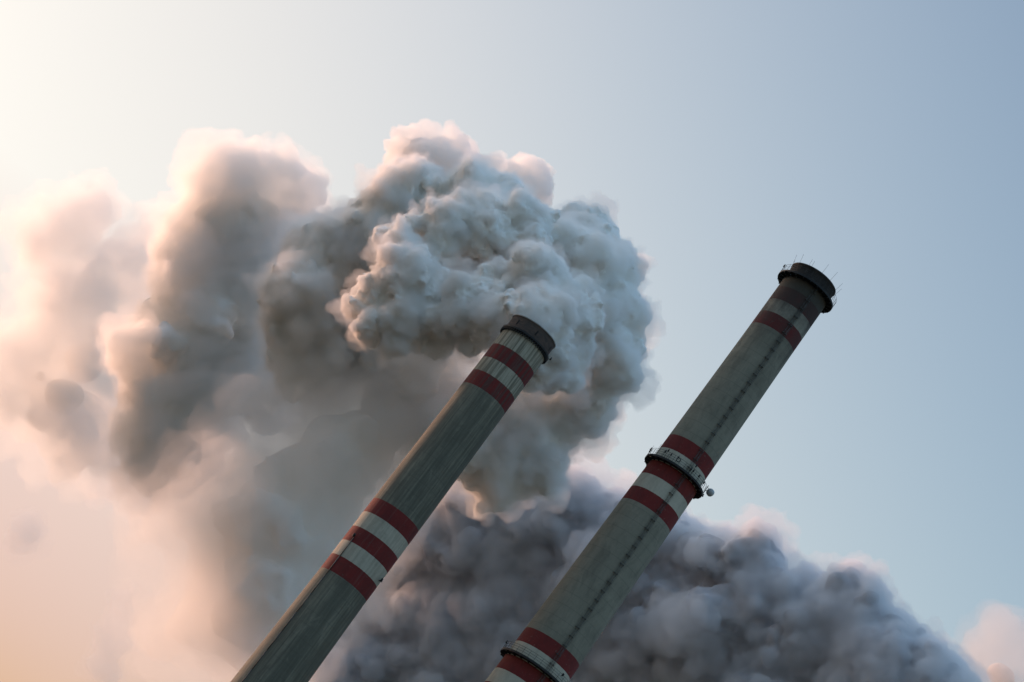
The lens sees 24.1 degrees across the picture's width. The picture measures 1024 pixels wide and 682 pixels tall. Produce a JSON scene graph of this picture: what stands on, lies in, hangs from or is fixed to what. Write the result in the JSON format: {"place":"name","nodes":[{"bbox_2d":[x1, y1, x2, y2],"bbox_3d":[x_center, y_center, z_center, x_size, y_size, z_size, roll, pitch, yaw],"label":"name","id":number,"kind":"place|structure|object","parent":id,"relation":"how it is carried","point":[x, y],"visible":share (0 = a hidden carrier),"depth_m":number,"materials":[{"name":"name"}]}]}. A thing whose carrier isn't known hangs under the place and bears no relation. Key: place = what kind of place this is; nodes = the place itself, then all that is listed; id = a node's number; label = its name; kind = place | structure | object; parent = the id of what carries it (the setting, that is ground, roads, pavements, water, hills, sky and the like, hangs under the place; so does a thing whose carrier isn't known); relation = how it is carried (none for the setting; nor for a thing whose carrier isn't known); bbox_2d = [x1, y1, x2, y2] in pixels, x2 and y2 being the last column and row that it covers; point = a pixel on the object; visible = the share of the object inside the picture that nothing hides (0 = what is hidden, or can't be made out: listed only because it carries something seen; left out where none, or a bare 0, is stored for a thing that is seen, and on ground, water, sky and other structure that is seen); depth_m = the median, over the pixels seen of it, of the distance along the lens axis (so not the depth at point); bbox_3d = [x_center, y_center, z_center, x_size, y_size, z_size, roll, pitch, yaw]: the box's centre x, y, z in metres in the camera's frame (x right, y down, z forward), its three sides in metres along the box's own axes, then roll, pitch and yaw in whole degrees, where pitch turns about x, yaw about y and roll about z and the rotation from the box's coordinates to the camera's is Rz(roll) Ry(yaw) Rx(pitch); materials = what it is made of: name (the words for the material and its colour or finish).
{"place":"outdoors","nodes":[
{"label":"outdoors","id":0,"kind":"place"},
{"bbox_2d":[35,322,109,415],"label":"smoke plume","id":1,"kind":"object","parent":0,"point":[85,362],"visible":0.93,"depth_m":538.80,"materials":[{"name":"white"}]},
{"bbox_2d":[123,172,286,483],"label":"smoke plume","id":2,"kind":"object","parent":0,"point":[198,357],"visible":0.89,"depth_m":497.39,"materials":[{"name":"white"}]},
{"bbox_2d":[210,351,453,653],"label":"smoke plume","id":3,"kind":"object","parent":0,"point":[284,521],"visible":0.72,"depth_m":459.69,"materials":[{"name":"white"}]},
{"bbox_2d":[257,210,582,513],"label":"smoke plume","id":4,"kind":"object","parent":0,"point":[311,287],"visible":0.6,"depth_m":469.16,"materials":[{"name":"white"}]},
{"bbox_2d":[338,137,646,434],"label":"smoke plume","id":5,"kind":"object","parent":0,"point":[470,256],"visible":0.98,"depth_m":455.12,"materials":[{"name":"white"}]},
{"bbox_2d":[0,0,1023,681],"label":"sky","id":6,"kind":"structure","parent":0,"point":[880,143],"materials":[{"name":"blue"}]},
{"bbox_2d":[309,477,965,681],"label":"smoke plume","id":7,"kind":"object","parent":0,"point":[464,589],"visible":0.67,"depth_m":677.78,"materials":[{"name":"grey"}]},
{"bbox_2d":[986,663,1014,681],"bbox_3d":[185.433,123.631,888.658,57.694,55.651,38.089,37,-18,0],"label":"cloud","id":8,"kind":"structure","parent":0,"point":[998,672],"depth_m":896.54,"materials":[{"name":"white"}]},
{"label":"ground","id":9,"kind":"structure","parent":0,"visible":0},
{"bbox_2d":[231,314,555,681],"bbox_3d":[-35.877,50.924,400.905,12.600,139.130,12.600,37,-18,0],"label":"chimney","id":10,"kind":"object","parent":9,"relation":"on","point":[302,637],"visible":1,"depth_m":406.11,"materials":[{"name":"concrete"}]},
{"bbox_2d":[485,254,842,681],"bbox_3d":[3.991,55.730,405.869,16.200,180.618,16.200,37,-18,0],"label":"chimney","id":11,"kind":"object","parent":9,"relation":"on","point":[557,638],"visible":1,"depth_m":413.95,"materials":[{"name":"concrete"}]}
]}

